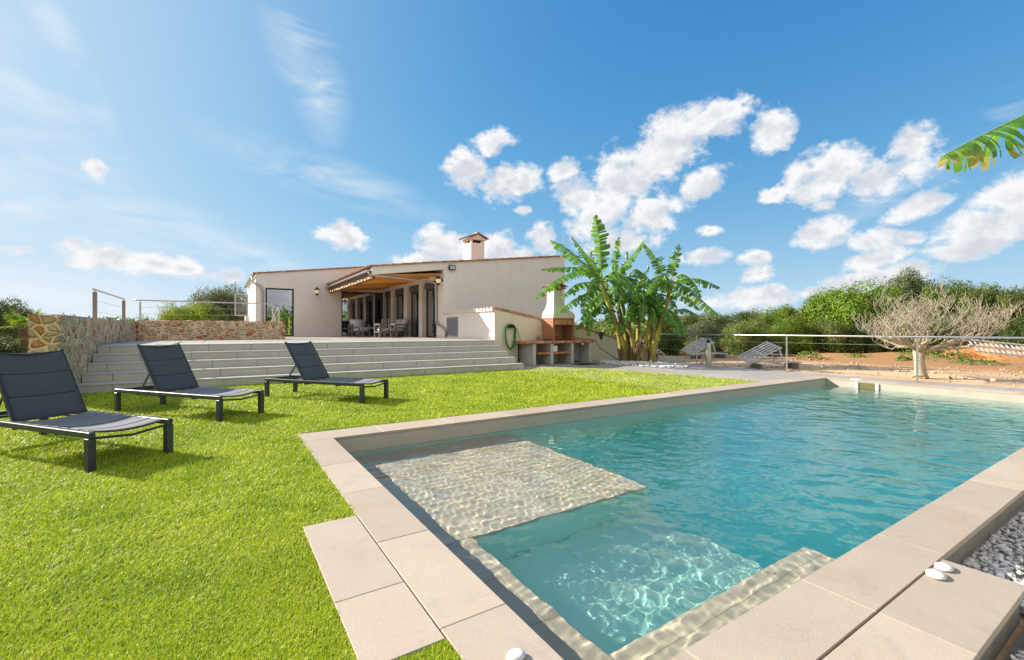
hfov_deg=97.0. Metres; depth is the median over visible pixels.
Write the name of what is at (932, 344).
shrub
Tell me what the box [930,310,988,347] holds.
shrub
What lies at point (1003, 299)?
tree
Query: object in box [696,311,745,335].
tree
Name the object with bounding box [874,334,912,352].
shrub
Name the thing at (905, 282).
tree
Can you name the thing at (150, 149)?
sky
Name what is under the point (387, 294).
door
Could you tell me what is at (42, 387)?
sun lounger
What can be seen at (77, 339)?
stone wall
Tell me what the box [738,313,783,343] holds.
tree
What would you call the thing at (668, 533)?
pool water
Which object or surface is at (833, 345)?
shrub
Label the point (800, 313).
tree
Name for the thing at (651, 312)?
banana plant
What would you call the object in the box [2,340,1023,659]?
ground
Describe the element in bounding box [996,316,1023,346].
shrub
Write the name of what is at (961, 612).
paving slabs
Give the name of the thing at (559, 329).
barbecue
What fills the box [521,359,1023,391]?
paving
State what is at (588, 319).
banana plant
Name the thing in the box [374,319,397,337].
armchair
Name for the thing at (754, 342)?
shrub
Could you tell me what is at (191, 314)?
tree
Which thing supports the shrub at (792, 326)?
on the shrubland ground at (882, 357)
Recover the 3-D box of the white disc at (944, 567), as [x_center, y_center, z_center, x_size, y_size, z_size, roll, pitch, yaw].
[2.079,1.140,2.182,0.090,0.017,0.072,0,0,-44]
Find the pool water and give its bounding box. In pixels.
[349,385,1023,659]
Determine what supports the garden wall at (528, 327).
on the paving at (736, 373)
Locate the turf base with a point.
(313, 589)
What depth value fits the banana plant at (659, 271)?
16.65 m
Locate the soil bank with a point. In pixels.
(987, 356)
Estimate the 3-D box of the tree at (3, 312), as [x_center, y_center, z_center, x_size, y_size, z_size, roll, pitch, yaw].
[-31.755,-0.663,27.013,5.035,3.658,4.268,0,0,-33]
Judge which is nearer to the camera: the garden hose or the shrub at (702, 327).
the garden hose
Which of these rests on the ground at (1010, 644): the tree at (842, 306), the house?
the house
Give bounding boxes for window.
[265,288,293,335]
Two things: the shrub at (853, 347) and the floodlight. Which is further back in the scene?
the shrub at (853, 347)
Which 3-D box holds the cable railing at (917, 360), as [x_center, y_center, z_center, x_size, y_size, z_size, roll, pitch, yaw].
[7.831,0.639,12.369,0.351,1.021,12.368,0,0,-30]
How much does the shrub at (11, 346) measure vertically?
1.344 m
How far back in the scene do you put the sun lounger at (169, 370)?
6.36 m
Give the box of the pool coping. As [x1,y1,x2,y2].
[298,376,1023,659]
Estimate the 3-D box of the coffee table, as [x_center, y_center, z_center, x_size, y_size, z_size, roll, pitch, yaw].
[-6.525,0.105,20.764,0.840,0.440,0.600,0,0,-33]
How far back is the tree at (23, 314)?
30.85 m
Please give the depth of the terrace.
14.05 m
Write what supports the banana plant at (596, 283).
on the paving at (736, 373)
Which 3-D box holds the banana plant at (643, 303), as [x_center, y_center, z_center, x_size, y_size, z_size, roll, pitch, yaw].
[4.502,-0.628,16.074,2.032,3.617,1.948,0,0,0]
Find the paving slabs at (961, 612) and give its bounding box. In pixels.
[303,516,1023,659]
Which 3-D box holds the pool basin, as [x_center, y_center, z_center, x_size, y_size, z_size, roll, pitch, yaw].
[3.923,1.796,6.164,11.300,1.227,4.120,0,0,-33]
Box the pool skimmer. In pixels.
[855,382,878,389]
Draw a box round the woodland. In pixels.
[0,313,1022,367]
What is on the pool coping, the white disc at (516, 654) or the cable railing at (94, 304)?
the white disc at (516, 654)
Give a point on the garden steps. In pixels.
(382, 356)
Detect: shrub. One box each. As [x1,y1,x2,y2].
[0,308,44,352]
[0,333,26,352]
[658,329,691,355]
[684,318,727,354]
[717,319,758,355]
[745,324,785,355]
[770,314,819,355]
[807,315,853,352]
[835,321,892,353]
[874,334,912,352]
[879,316,948,347]
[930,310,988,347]
[964,314,1022,347]
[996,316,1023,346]
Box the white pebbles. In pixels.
[598,359,688,367]
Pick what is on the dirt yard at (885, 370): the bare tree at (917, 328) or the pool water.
the bare tree at (917, 328)
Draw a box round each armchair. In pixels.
[348,319,370,336]
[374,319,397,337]
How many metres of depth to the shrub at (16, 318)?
15.89 m
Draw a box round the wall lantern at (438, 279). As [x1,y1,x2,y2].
[435,276,442,284]
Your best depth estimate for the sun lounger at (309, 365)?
7.74 m
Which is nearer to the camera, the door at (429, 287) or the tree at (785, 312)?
the door at (429, 287)
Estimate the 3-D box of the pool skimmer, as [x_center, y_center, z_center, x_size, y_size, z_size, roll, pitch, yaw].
[7.989,1.397,10.210,0.024,0.405,0.440,0,0,-33]
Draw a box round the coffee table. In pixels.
[358,327,378,336]
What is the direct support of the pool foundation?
on the ground at (1010, 644)
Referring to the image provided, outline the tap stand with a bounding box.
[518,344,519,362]
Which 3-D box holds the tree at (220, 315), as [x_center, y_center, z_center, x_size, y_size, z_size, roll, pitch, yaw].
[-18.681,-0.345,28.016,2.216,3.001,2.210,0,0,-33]
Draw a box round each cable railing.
[92,288,124,320]
[134,299,279,320]
[640,333,1023,381]
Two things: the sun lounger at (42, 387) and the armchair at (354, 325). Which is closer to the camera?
the sun lounger at (42, 387)
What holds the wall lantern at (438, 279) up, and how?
attached to the house
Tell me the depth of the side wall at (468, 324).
16.27 m
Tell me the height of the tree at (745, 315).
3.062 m
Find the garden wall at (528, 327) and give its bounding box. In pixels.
[491,306,617,363]
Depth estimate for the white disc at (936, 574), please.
2.10 m
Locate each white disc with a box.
[506,648,524,659]
[925,569,946,579]
[934,562,953,571]
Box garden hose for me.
[505,324,520,357]
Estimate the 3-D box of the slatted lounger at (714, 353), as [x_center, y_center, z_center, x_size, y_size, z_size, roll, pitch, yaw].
[8.027,0.751,18.920,1.739,0.882,0.731,0,0,-14]
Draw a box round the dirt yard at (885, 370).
[618,352,1023,388]
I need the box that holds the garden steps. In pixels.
[77,340,523,393]
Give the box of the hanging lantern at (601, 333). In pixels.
[596,331,605,339]
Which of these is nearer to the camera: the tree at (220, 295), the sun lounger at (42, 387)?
the sun lounger at (42, 387)
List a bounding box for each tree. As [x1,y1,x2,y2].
[0,295,29,336]
[0,302,33,340]
[155,300,218,320]
[184,282,246,320]
[199,300,229,320]
[653,313,700,338]
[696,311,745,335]
[724,308,763,327]
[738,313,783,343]
[759,303,799,319]
[793,291,831,326]
[794,277,927,333]
[849,279,1023,378]
[873,263,940,327]
[918,275,1001,335]
[951,282,1023,323]
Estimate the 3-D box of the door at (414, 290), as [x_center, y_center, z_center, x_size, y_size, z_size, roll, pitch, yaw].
[-4.444,-0.882,21.190,0.178,2.413,1.510,0,0,-33]
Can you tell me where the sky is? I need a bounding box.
[0,0,1023,326]
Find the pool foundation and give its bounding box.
[856,381,1023,659]
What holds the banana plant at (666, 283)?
on the paving at (736, 373)
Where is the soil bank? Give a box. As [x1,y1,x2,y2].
[925,343,1023,361]
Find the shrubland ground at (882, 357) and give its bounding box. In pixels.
[643,339,1023,370]
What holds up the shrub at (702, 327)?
on the shrubland ground at (882, 357)
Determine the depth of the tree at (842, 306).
24.13 m
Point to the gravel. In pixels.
(985, 559)
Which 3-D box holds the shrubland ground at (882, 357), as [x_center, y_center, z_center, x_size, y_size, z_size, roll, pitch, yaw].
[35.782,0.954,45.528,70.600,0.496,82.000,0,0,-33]
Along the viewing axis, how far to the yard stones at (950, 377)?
13.38 m
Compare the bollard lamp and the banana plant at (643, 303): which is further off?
the banana plant at (643, 303)
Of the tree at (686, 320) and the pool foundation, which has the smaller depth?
the pool foundation
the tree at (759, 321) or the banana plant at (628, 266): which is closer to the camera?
the banana plant at (628, 266)
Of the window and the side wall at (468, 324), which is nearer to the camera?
the side wall at (468, 324)
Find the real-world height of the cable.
0.787 m
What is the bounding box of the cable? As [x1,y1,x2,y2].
[575,338,619,360]
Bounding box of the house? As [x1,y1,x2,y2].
[235,232,565,337]
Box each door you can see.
[385,291,390,335]
[395,288,403,335]
[410,284,418,336]
[424,281,435,337]
[574,343,578,360]
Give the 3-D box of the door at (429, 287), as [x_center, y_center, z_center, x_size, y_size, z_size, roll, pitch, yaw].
[-3.391,-0.882,19.549,0.178,2.413,1.610,0,0,-33]
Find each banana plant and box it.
[533,215,640,360]
[571,235,630,359]
[586,241,658,360]
[615,266,675,360]
[618,285,688,360]
[637,244,680,356]
[640,244,720,361]
[937,114,1023,173]
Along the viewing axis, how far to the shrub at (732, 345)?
20.54 m
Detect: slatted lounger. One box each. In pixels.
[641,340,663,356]
[681,337,727,358]
[737,341,801,368]
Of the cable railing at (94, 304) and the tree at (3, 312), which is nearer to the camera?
the cable railing at (94, 304)
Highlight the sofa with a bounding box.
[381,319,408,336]
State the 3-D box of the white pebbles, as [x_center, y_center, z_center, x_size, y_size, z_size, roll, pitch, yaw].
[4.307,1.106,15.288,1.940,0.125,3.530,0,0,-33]
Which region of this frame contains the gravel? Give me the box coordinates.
[963,507,1023,659]
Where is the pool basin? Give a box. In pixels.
[336,379,1023,452]
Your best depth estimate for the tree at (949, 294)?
25.88 m
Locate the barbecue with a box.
[515,282,594,364]
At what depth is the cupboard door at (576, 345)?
16.29 m
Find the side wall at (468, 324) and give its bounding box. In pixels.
[443,307,500,339]
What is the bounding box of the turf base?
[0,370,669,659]
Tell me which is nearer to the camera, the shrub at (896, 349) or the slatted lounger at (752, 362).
the slatted lounger at (752, 362)
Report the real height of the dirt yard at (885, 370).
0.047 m
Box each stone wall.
[27,314,135,394]
[136,320,284,340]
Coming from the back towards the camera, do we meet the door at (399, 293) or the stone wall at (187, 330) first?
the door at (399, 293)
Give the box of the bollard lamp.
[704,337,711,365]
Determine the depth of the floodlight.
18.20 m
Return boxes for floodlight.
[448,265,455,269]
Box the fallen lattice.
[968,339,1023,357]
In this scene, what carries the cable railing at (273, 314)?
on the stone wall at (187, 330)
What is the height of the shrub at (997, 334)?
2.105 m
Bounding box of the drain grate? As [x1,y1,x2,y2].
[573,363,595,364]
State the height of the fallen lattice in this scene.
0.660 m
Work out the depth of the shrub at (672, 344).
21.12 m
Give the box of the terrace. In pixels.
[106,336,480,381]
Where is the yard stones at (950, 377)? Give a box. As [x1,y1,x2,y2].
[641,354,1022,385]
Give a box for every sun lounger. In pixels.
[0,349,172,472]
[114,343,263,421]
[264,341,388,403]

